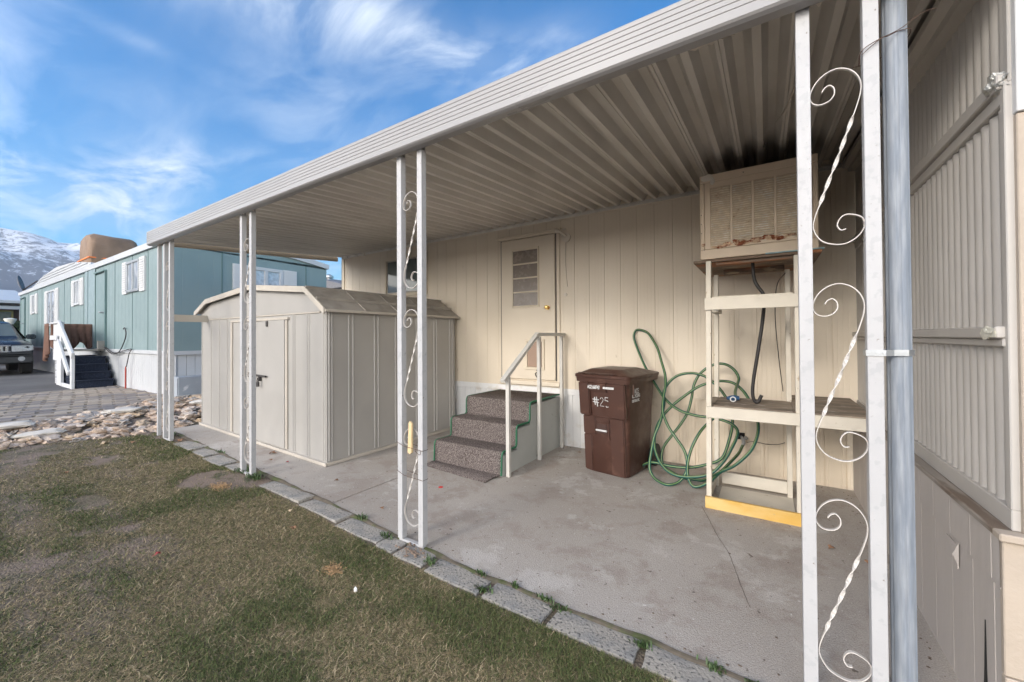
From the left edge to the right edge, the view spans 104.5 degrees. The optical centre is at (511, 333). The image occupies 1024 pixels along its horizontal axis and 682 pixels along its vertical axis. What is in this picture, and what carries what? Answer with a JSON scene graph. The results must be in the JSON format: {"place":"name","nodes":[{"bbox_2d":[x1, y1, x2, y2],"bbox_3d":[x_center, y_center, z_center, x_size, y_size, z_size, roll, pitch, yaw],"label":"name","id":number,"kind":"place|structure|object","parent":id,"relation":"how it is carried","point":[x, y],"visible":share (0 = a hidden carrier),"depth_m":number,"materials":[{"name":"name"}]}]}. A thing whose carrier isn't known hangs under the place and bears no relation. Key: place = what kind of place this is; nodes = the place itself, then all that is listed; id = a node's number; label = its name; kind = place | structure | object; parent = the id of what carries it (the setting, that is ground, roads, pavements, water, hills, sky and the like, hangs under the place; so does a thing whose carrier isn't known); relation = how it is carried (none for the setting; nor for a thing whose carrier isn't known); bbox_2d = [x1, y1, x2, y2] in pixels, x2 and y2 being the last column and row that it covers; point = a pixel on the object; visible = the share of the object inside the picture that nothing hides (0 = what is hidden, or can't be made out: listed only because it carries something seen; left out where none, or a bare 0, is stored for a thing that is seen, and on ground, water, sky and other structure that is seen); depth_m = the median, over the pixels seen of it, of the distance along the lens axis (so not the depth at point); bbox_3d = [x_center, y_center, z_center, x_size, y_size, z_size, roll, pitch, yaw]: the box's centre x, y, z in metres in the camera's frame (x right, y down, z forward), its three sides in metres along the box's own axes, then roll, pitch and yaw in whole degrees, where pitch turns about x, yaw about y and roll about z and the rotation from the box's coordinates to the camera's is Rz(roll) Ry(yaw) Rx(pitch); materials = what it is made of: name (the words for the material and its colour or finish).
{"place":"outdoors","nodes":[
{"label":"outdoors","id":0,"kind":"place"},
{"bbox_2d":[0,364,75,394],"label":"road","id":1,"kind":"structure","parent":0,"point":[17,382],"depth_m":11.30,"materials":[{"name":"grey asphalt"}]},
{"bbox_2d":[3,318,16,323],"bbox_3d":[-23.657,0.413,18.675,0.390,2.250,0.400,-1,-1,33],"label":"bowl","id":2,"kind":"object","parent":1,"relation":"on","point":[11,320],"visible":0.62,"depth_m":18.60,"materials":[{"name":"metal"}]},
{"bbox_2d":[0,322,35,373],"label":"parked car","id":3,"kind":"object","parent":1,"relation":"on","point":[16,350],"visible":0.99,"depth_m":13.88,"materials":[{"name":"grey paint"}]},
{"bbox_2d":[0,228,79,309],"bbox_3d":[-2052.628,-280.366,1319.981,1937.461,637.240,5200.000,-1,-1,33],"label":"mountain","id":4,"kind":"structure","parent":0,"point":[28,258],"depth_m":1629.07,"materials":[{"name":"white snow"}]},
{"bbox_2d":[0,385,162,426],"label":"path","id":5,"kind":"structure","parent":0,"point":[52,401],"depth_m":7.74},
{"bbox_2d":[49,320,113,388],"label":"porch steps","id":6,"kind":"structure","parent":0,"point":[73,370],"depth_m":10.27,"materials":[{"name":"blue carpet"}]},
{"bbox_2d":[42,324,91,361],"bbox_3d":[-12.577,0.266,11.120,1.055,1.052,0.514,0,-1,-23],"label":"blanket","id":7,"kind":"object","parent":6,"relation":"hanging from","point":[77,334],"visible":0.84,"depth_m":11.20,"materials":[{"name":"brown fabric"}]},
{"bbox_2d":[326,274,341,288],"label":"distant house","id":8,"kind":"structure","parent":0,"point":[331,282],"depth_m":23.20,"materials":[{"name":"white metal"}]},
{"bbox_2d":[0,385,675,681],"bbox_3d":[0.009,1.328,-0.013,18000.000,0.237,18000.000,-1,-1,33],"label":"ground","id":9,"kind":"structure","parent":0,"point":[84,500],"depth_m":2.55,"materials":[{"name":"green plant"}]},
{"bbox_2d":[1,433,16,438],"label":"rock","id":10,"kind":"object","parent":9,"relation":"on","point":[6,435],"visible":0.53,"depth_m":5.04,"materials":[{"name":"grey stone"}]},
{"bbox_2d":[0,290,19,321],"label":"distant house","id":11,"kind":"structure","parent":9,"relation":"on","point":[9,302],"depth_m":22.21,"materials":[{"name":"white metal"}]},
{"bbox_2d":[0,310,12,321],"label":"window","id":12,"kind":"structure","parent":11,"relation":"in","point":[4,314],"depth_m":22.24,"materials":[{"name":"gold glass"}]},
{"bbox_2d":[23,435,42,439],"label":"rock","id":13,"kind":"object","parent":9,"relation":"on","point":[37,437],"visible":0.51,"depth_m":5.07,"materials":[{"name":"stone"}]},
{"bbox_2d":[26,440,43,444],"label":"rock","id":14,"kind":"object","parent":9,"relation":"on","point":[34,442],"visible":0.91,"depth_m":5.01,"materials":[{"name":"stone"}]},
{"bbox_2d":[10,427,66,438],"bbox_3d":[-6.187,1.319,5.185,0.502,0.101,0.213,-5,5,-29],"label":"flat stone","id":15,"kind":"object","parent":9,"relation":"on","point":[60,430],"visible":0.93,"depth_m":5.15,"materials":[{"name":"white stone"}]},
{"bbox_2d":[34,434,63,443],"bbox_3d":[-6.001,1.389,5.140,0.216,0.119,0.268,9,2,31],"label":"rock","id":16,"kind":"object","parent":9,"relation":"on","point":[53,437],"visible":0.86,"depth_m":5.14,"materials":[{"name":"stone"}]},
{"bbox_2d":[60,433,73,438],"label":"rock","id":17,"kind":"object","parent":9,"relation":"on","point":[66,435],"visible":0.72,"depth_m":5.24,"materials":[{"name":"stone"}]},
{"bbox_2d":[67,422,85,428],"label":"rock","id":18,"kind":"object","parent":9,"relation":"on","point":[79,425],"visible":0.57,"depth_m":5.58,"materials":[{"name":"stone"}]},
{"bbox_2d":[69,436,89,442],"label":"rock","id":19,"kind":"object","parent":9,"relation":"on","point":[76,439],"visible":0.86,"depth_m":5.17,"materials":[{"name":"grey stone"}]},
{"bbox_2d":[73,417,99,420],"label":"rock","id":20,"kind":"object","parent":9,"relation":"on","point":[86,418],"visible":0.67,"depth_m":5.90,"materials":[{"name":"grey stone"}]},
{"bbox_2d":[84,420,97,425],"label":"rock","id":21,"kind":"object","parent":9,"relation":"on","point":[91,422],"visible":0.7,"depth_m":5.74,"materials":[{"name":"stone"}]},
{"bbox_2d":[77,429,107,434],"bbox_3d":[-5.755,1.382,5.458,0.338,0.132,0.189,9,-15,-35],"label":"rock","id":22,"kind":"object","parent":9,"relation":"on","point":[99,431],"visible":0.54,"depth_m":5.44,"materials":[{"name":"stone"}]},
{"bbox_2d":[85,433,103,438],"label":"rock","id":23,"kind":"object","parent":9,"relation":"on","point":[93,435],"visible":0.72,"depth_m":5.33,"materials":[{"name":"stone"}]},
{"bbox_2d":[0,395,201,449],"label":"gravel","id":24,"kind":"structure","parent":9,"relation":"on","point":[21,430],"depth_m":5.51,"materials":[{"name":"brown gravel"}]},
{"bbox_2d":[0,442,15,449],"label":"rock","id":25,"kind":"object","parent":24,"relation":"on","point":[5,445],"visible":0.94,"depth_m":4.80,"materials":[{"name":"stone"}]},
{"bbox_2d":[0,420,35,429],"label":"flat stone","id":26,"kind":"object","parent":24,"relation":"on","point":[12,425],"visible":0.99,"depth_m":5.29,"materials":[{"name":"grey stone"}]},
{"bbox_2d":[38,419,60,428],"bbox_3d":[-6.471,1.296,5.539,0.214,0.147,0.347,13,4,-19],"label":"rock","id":27,"kind":"object","parent":24,"relation":"on","point":[51,422],"visible":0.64,"depth_m":5.50,"materials":[{"name":"stone"}]},
{"bbox_2d":[63,425,79,432],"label":"rock","id":28,"kind":"object","parent":24,"relation":"on","point":[70,428],"visible":0.46,"depth_m":5.47,"materials":[{"name":"stone"}]},
{"bbox_2d":[76,411,98,415],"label":"rock","id":29,"kind":"object","parent":24,"relation":"on","point":[91,412],"visible":0.3,"depth_m":6.20,"materials":[{"name":"stone"}]},
{"bbox_2d":[99,418,121,424],"bbox_3d":[-5.966,1.338,5.925,0.272,0.114,0.185,13,-5,-31],"label":"rock","id":30,"kind":"object","parent":24,"relation":"on","point":[110,420],"visible":0.58,"depth_m":5.88,"materials":[{"name":"stone"}]},
{"bbox_2d":[106,426,132,433],"bbox_3d":[-5.598,1.394,5.660,0.206,0.138,0.303,3,-5,12],"label":"rock","id":31,"kind":"object","parent":24,"relation":"on","point":[115,428],"visible":0.47,"depth_m":5.61,"materials":[{"name":"stone"}]},
{"bbox_2d":[100,407,141,414],"bbox_3d":[-6.221,1.237,6.304,0.532,0.095,0.221,-4,4,-22],"label":"flat stone","id":32,"kind":"object","parent":24,"relation":"on","point":[123,410],"visible":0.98,"depth_m":6.25,"materials":[{"name":"grey stone"}]},
{"bbox_2d":[114,428,134,434],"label":"rock","id":33,"kind":"object","parent":24,"relation":"on","point":[121,431],"visible":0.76,"depth_m":5.52,"materials":[{"name":"stone"}]},
{"bbox_2d":[93,417,110,422],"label":"rock","id":34,"kind":"object","parent":9,"relation":"on","point":[98,420],"visible":0.51,"depth_m":5.91,"materials":[{"name":"stone"}]},
{"bbox_2d":[101,423,118,426],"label":"rock","id":35,"kind":"object","parent":9,"relation":"on","point":[107,425],"visible":0.67,"depth_m":5.75,"materials":[{"name":"stone"}]},
{"bbox_2d":[117,419,131,425],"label":"rock","id":36,"kind":"object","parent":9,"relation":"on","point":[124,422],"visible":0.84,"depth_m":5.90,"materials":[{"name":"grey stone"}]},
{"bbox_2d":[119,414,134,419],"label":"rock","id":37,"kind":"object","parent":9,"relation":"on","point":[129,416],"visible":0.84,"depth_m":6.14,"materials":[{"name":"stone"}]},
{"bbox_2d":[119,412,144,416],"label":"rock","id":38,"kind":"object","parent":9,"relation":"on","point":[138,414],"visible":0.62,"depth_m":6.25,"materials":[{"name":"stone"}]},
{"bbox_2d":[136,419,150,425],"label":"rock","id":39,"kind":"object","parent":9,"relation":"on","point":[144,422],"visible":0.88,"depth_m":6.01,"materials":[{"name":"stone"}]},
{"bbox_2d":[144,423,162,430],"bbox_3d":[-5.236,1.393,5.879,0.188,0.104,0.353,-5,6,41],"label":"rock","id":40,"kind":"object","parent":9,"relation":"on","point":[153,427],"visible":0.34,"depth_m":5.79,"materials":[{"name":"stone"}]},
{"bbox_2d":[18,243,328,393],"bbox_3d":[-14.013,-0.484,14.694,18.850,3.939,3.564,-1,-1,33],"label":"mobile home","id":41,"kind":"object","parent":9,"relation":"on","point":[112,300],"visible":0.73,"depth_m":9.86,"materials":[{"name":"teal metal"}]},
{"bbox_2d":[20,297,25,339],"bbox_3d":[-21.996,-0.522,17.774,0.990,2.140,0.118,-1,-1,33],"label":"door","id":42,"kind":"structure","parent":41,"relation":"in","point":[22,302],"depth_m":17.71,"materials":[{"name":"metal"}]},
{"bbox_2d":[17,275,37,290],"bbox_3d":[-22.674,-2.197,18.681,2.279,1.126,0.425,-1,-1,21],"label":"satellite dish","id":43,"kind":"object","parent":41,"relation":"attached to","point":[21,283],"visible":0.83,"depth_m":18.92,"materials":[{"name":"metal"}]},
{"bbox_2d":[30,293,37,314],"bbox_3d":[-19.814,-1.200,16.418,1.460,0.820,0.048,-1,-1,33],"label":"window","id":44,"kind":"structure","parent":41,"relation":"in","point":[33,298],"depth_m":16.23,"materials":[{"name":"white metal"}]},
{"bbox_2d":[44,287,58,326],"bbox_3d":[-16.969,-0.911,14.589,2.300,1.370,0.048,-1,-1,33],"label":"window","id":45,"kind":"structure","parent":41,"relation":"in","point":[51,298],"depth_m":14.55,"materials":[{"name":"white metal"}]},
{"bbox_2d":[71,277,83,306],"bbox_3d":[-13.744,-1.283,12.520,1.470,0.830,0.048,-1,-1,33],"label":"window","id":46,"kind":"structure","parent":41,"relation":"in","point":[77,286],"depth_m":12.47,"materials":[{"name":"white metal"}]},
{"bbox_2d":[93,269,106,347],"bbox_3d":[-11.529,-0.657,11.052,1.010,2.140,0.118,-1,-1,33],"label":"door","id":47,"kind":"structure","parent":41,"relation":"in","point":[100,325],"depth_m":11.05,"materials":[{"name":"metal"}]},
{"bbox_2d":[77,234,136,262],"bbox_3d":[-15.153,-2.757,14.907,1.680,1.691,1.380,-1,-1,33],"label":"covered roof cooler","id":48,"kind":"object","parent":41,"relation":"on","point":[94,248],"visible":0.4,"depth_m":14.28,"materials":[{"name":"beige fabric"}]},
{"bbox_2d":[122,256,145,294],"bbox_3d":[-9.159,-1.377,9.575,1.650,0.800,0.048,-1,-1,33],"label":"window","id":49,"kind":"structure","parent":41,"relation":"in","point":[133,271],"depth_m":9.52,"materials":[{"name":"metal"}]},
{"bbox_2d":[233,263,296,288],"bbox_3d":[-6.029,-1.311,9.745,0.048,0.590,1.470,-1,-1,33],"label":"window","id":50,"kind":"structure","parent":41,"relation":"in","point":[264,276],"depth_m":9.80,"materials":[{"name":"white glass"}]},
{"bbox_2d":[174,422,188,427],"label":"rock","id":51,"kind":"object","parent":9,"relation":"on","point":[181,424],"visible":0.78,"depth_m":5.97,"materials":[{"name":"stone"}]},
{"bbox_2d":[174,375,201,398],"bbox_3d":[-6.097,1.137,9.472,0.480,0.450,3.240,-1,-1,33],"label":"skirting","id":52,"kind":"object","parent":9,"relation":"on","point":[190,385],"visible":0.1,"depth_m":8.19,"materials":[{"name":"paint"}]},
{"bbox_2d":[178,413,198,419],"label":"rock","id":53,"kind":"object","parent":9,"relation":"on","point":[190,416],"visible":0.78,"depth_m":6.40,"materials":[{"name":"stone"}]},
{"bbox_2d":[181,406,195,412],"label":"rock","id":54,"kind":"object","parent":9,"relation":"on","point":[187,409],"visible":0.82,"depth_m":6.76,"materials":[{"name":"stone"}]},
{"bbox_2d":[174,441,207,450],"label":"edging block","id":55,"kind":"structure","parent":9,"relation":"on","point":[188,445],"depth_m":4.98,"materials":[{"name":"concrete"}]},
{"bbox_2d":[192,448,218,457],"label":"edging block","id":56,"kind":"structure","parent":9,"relation":"on","point":[205,452],"depth_m":4.72,"materials":[{"name":"concrete"}]},
{"bbox_2d":[203,455,236,466],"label":"edging block","id":57,"kind":"structure","parent":9,"relation":"on","point":[219,460],"depth_m":4.44,"materials":[{"name":"concrete"}]},
{"bbox_2d":[208,481,237,491],"bbox_3d":[-2.747,1.445,3.737,0.316,0.032,0.184,-1,-1,33],"label":"straw heap","id":58,"kind":"object","parent":9,"relation":"on","point":[220,486],"visible":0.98,"depth_m":3.72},
{"bbox_2d":[225,463,239,470],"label":"edging block","id":59,"kind":"structure","parent":9,"relation":"on","point":[232,467],"depth_m":4.26,"materials":[{"name":"concrete"}]},
{"bbox_2d":[245,471,264,481],"bbox_3d":[-2.553,1.419,3.949,0.269,0.060,0.147,-1,-1,33],"label":"weed","id":60,"kind":"object","parent":9,"relation":"on","point":[254,476],"visible":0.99,"depth_m":3.94,"materials":[{"name":"green plant"}]},
{"bbox_2d":[259,481,313,503],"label":"edging block","id":61,"kind":"structure","parent":9,"relation":"on","point":[297,496],"depth_m":3.62,"materials":[{"name":"concrete"}]},
{"bbox_2d":[174,424,450,502],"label":"patio slab","id":62,"kind":"structure","parent":9,"relation":"on","point":[354,476],"depth_m":4.31,"materials":[{"name":"concrete"}]},
{"bbox_2d":[194,285,459,466],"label":"garden shed","id":63,"kind":"structure","parent":62,"relation":"on","point":[326,379],"depth_m":4.87,"materials":[{"name":"paint"}]},
{"bbox_2d":[233,321,261,440],"bbox_3d":[-3.518,0.615,5.272,0.810,1.531,0.009,-1,-1,33],"label":"door","id":64,"kind":"structure","parent":63,"relation":"in","point":[236,325],"depth_m":5.27,"materials":[{"name":"paint"}]},
{"bbox_2d":[256,320,284,448],"bbox_3d":[-3.073,0.616,4.946,0.790,1.545,0.057,-1,-1,33],"label":"door","id":65,"kind":"structure","parent":63,"relation":"in","point":[273,331],"depth_m":4.88,"materials":[{"name":"paint"}]},
{"bbox_2d":[299,499,351,522],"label":"edging block","id":66,"kind":"structure","parent":9,"relation":"on","point":[328,511],"depth_m":3.26,"materials":[{"name":"concrete"}]},
{"bbox_2d":[316,560,348,575],"bbox_3d":[-1.108,1.468,2.467,0.191,0.032,0.156,-1,-1,33],"label":"straw heap","id":67,"kind":"object","parent":9,"relation":"on","point":[330,570],"visible":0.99,"depth_m":2.46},
{"bbox_2d":[335,518,389,543],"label":"edging block","id":68,"kind":"structure","parent":9,"relation":"on","point":[366,531],"depth_m":2.95,"materials":[{"name":"concrete"}]},
{"bbox_2d":[375,536,407,552],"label":"edging block","id":69,"kind":"structure","parent":9,"relation":"on","point":[388,545],"depth_m":2.74,"materials":[{"name":"concrete"}]},
{"bbox_2d":[393,545,436,567],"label":"edging block","id":70,"kind":"structure","parent":9,"relation":"on","point":[418,561],"depth_m":2.59,"materials":[{"name":"concrete"}]},
{"bbox_2d":[395,542,424,557],"bbox_3d":[-0.671,1.450,2.642,0.133,0.017,0.267,0,-1,-37],"label":"crumbled concrete","id":71,"kind":"object","parent":70,"relation":"on","point":[413,552],"visible":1,"depth_m":2.64,"materials":[{"name":"grey concrete"}]},
{"bbox_2d":[423,553,438,568],"bbox_3d":[-0.509,1.448,2.509,0.163,0.035,0.094,-1,-1,33],"label":"weed","id":72,"kind":"object","parent":9,"relation":"on","point":[428,559],"visible":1,"depth_m":2.51,"materials":[{"name":"green plant"}]},
{"bbox_2d":[424,559,491,595],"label":"edging block","id":73,"kind":"structure","parent":9,"relation":"on","point":[456,576],"depth_m":2.37,"materials":[{"name":"concrete"}]},
{"bbox_2d":[176,432,752,681],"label":"joint soil","id":74,"kind":"structure","parent":9,"relation":"on","point":[636,635],"depth_m":2.25,"materials":[{"name":"brown soil"}]},
{"bbox_2d":[380,531,394,539],"bbox_3d":[-0.902,1.455,2.849,0.182,0.034,0.088,-1,-1,33],"label":"weed","id":75,"kind":"object","parent":74,"relation":"on","point":[385,534],"visible":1,"depth_m":2.85,"materials":[{"name":"green plant"}]},
{"bbox_2d":[535,592,552,602],"bbox_3d":[0.171,1.441,2.158,0.107,0.035,0.039,-1,-1,33],"label":"weed","id":76,"kind":"object","parent":74,"relation":"on","point":[546,598],"visible":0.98,"depth_m":2.15,"materials":[{"name":"green plant"}]},
{"bbox_2d":[544,600,571,614],"bbox_3d":[0.244,1.439,2.083,0.154,0.035,0.068,-1,-1,39],"label":"weed","id":77,"kind":"object","parent":74,"relation":"on","point":[559,608],"visible":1,"depth_m":2.08,"materials":[{"name":"green plant"}]},
{"bbox_2d":[696,654,725,676],"bbox_3d":[0.857,1.432,1.707,0.123,0.034,0.064,-1,-1,33],"label":"weed","id":78,"kind":"object","parent":74,"relation":"on","point":[712,665],"visible":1,"depth_m":1.70,"materials":[{"name":"green plant"}]},
{"bbox_2d":[474,584,492,594],"bbox_3d":[-0.165,1.444,2.235,0.129,0.035,0.067,-1,-1,13],"label":"weed","id":79,"kind":"object","parent":9,"relation":"on","point":[484,589],"visible":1,"depth_m":2.23,"materials":[{"name":"green plant"}]},
{"bbox_2d":[482,582,553,624],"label":"edging block","id":80,"kind":"structure","parent":9,"relation":"on","point":[508,598],"depth_m":2.13,"materials":[{"name":"concrete"}]},
{"bbox_2d":[548,610,639,665],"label":"edging block","id":81,"kind":"structure","parent":9,"relation":"on","point":[613,642],"depth_m":1.90,"materials":[{"name":"concrete"}]},
{"bbox_2d":[627,637,652,650],"bbox_3d":[0.596,1.435,1.843,0.121,0.035,0.059,-1,-1,33],"label":"weed","id":82,"kind":"object","parent":9,"relation":"on","point":[640,643],"visible":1,"depth_m":1.83,"materials":[{"name":"green plant"}]},
{"bbox_2d":[341,156,947,490],"bbox_3d":[2.497,-0.156,6.167,11.700,3.340,3.825,-1,-1,33],"label":"mobile home","id":83,"kind":"object","parent":9,"relation":"on","point":[598,288],"visible":0.48,"depth_m":4.66,"materials":[{"name":"beige paint"}]},
{"bbox_2d":[384,252,427,295],"bbox_3d":[-1.841,-0.987,6.813,1.040,0.690,0.035,-1,-1,33],"label":"window","id":84,"kind":"structure","parent":83,"relation":"in","point":[390,268],"depth_m":6.93,"materials":[{"name":"glass"}]},
{"bbox_2d":[496,228,560,386],"bbox_3d":[0.210,-0.331,5.451,1.030,2.085,0.103,-1,-1,33],"label":"door","id":85,"kind":"structure","parent":83,"relation":"in","point":[529,268],"depth_m":5.44,"materials":[{"name":"beige paint"}]},
{"bbox_2d":[738,432,747,445],"bbox_3d":[2.376,1.091,4.068,0.078,0.114,0.131,0,-1,10],"label":"wall tap","id":86,"kind":"object","parent":83,"relation":"attached to","point":[742,437],"depth_m":4.05,"materials":[{"name":"metal"}]},
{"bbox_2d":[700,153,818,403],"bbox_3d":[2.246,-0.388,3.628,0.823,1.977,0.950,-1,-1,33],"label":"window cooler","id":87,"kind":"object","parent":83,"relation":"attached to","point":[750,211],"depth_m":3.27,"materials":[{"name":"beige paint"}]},
{"bbox_2d":[334,445,959,681],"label":"patio slab","id":88,"kind":"structure","parent":9,"relation":"on","point":[564,544],"depth_m":2.59,"materials":[{"name":"concrete"}]},
{"bbox_2d":[427,332,565,482],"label":"steps","id":89,"kind":"structure","parent":88,"relation":"on","point":[500,433],"depth_m":4.53,"materials":[{"name":"grey paint"}]},
{"bbox_2d":[146,0,935,681],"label":"carport","id":90,"kind":"object","parent":88,"relation":"on","point":[682,96],"visible":0.97,"depth_m":2.69,"materials":[{"name":"paint"}]},
{"bbox_2d":[408,421,412,453],"bbox_3d":[-0.699,0.719,2.733,0.045,0.224,0.025,-1,-1,33],"label":"wood shim","id":91,"kind":"object","parent":90,"relation":"attached to","point":[410,437],"visible":1,"depth_m":2.72,"materials":[{"name":"beige wood"}]},
{"bbox_2d":[575,366,660,477],"bbox_3d":[1.177,0.920,4.347,0.648,1.090,0.844,-1,-1,42],"label":"wheelie bin","id":92,"kind":"object","parent":88,"relation":"on","point":[615,405],"visible":0.99,"depth_m":4.09,"materials":[{"name":"brown plastic"}]},
{"bbox_2d":[633,329,759,487],"bbox_3d":[1.766,0.699,4.024,1.276,1.520,0.787,-1,-1,33],"label":"garden hose","id":93,"kind":"object","parent":88,"relation":"on","point":[723,458],"visible":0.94,"depth_m":3.89,"materials":[{"name":"teal rubber"}]},
{"bbox_2d":[704,255,865,526],"bbox_3d":[2.350,0.427,3.471,1.085,2.067,1.075,-1,-1,33],"label":"wooden stand","id":94,"kind":"object","parent":88,"relation":"on","point":[848,414],"visible":0.81,"depth_m":3.28,"materials":[{"name":"beige paint"}]},
{"bbox_2d":[693,247,823,276],"bbox_3d":[2.220,-0.599,3.614,0.902,0.078,0.965,-1,-1,33],"label":"plywood shelf","id":95,"kind":"object","parent":94,"relation":"on","point":[779,261],"visible":0.69,"depth_m":3.45,"materials":[{"name":"brown wood"}]},
{"bbox_2d":[880,0,917,681],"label":"steel pipe","id":96,"kind":"object","parent":88,"relation":"on","point":[899,384],"visible":1,"depth_m":1.45,"materials":[{"name":"grey metal"}]},
{"bbox_2d":[863,349,914,355],"bbox_3d":[1.390,0.072,1.465,0.176,0.022,0.088,0,-1,-5],"label":"metal strap","id":97,"kind":"object","parent":96,"relation":"attached to","point":[884,352],"visible":0.95,"depth_m":1.44,"materials":[{"name":"metal"}]},
{"bbox_2d":[853,7,936,67],"bbox_3d":[1.416,-1.095,1.478,0.245,0.163,0.093,0,-1,4],"label":"tie wire","id":98,"kind":"object","parent":96,"relation":"attached to","point":[889,35],"visible":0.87,"depth_m":1.44,"materials":[{"name":"grey metal"}]},
{"bbox_2d":[640,645,739,681],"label":"edging block","id":99,"kind":"structure","parent":9,"relation":"on","point":[669,666],"depth_m":1.70,"materials":[{"name":"concrete"}]},
{"bbox_2d":[842,0,1023,681],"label":"annex","id":100,"kind":"object","parent":9,"relation":"on","point":[966,98],"visible":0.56,"depth_m":1.60,"materials":[{"name":"beige paint"}]},
{"bbox_2d":[0,0,680,279],"label":"sky","id":101,"kind":"structure","parent":0,"point":[125,119],"materials":[{"name":"blue"}]},
{"bbox_2d":[185,434,945,676],"bbox_3d":[-0.777,1.423,4.453,7.400,0.115,2.784,-1,-1,33],"label":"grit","id":102,"kind":"object","parent":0,"point":[659,570],"visible":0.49,"depth_m":2.16,"materials":[{"name":"grey gravel"}]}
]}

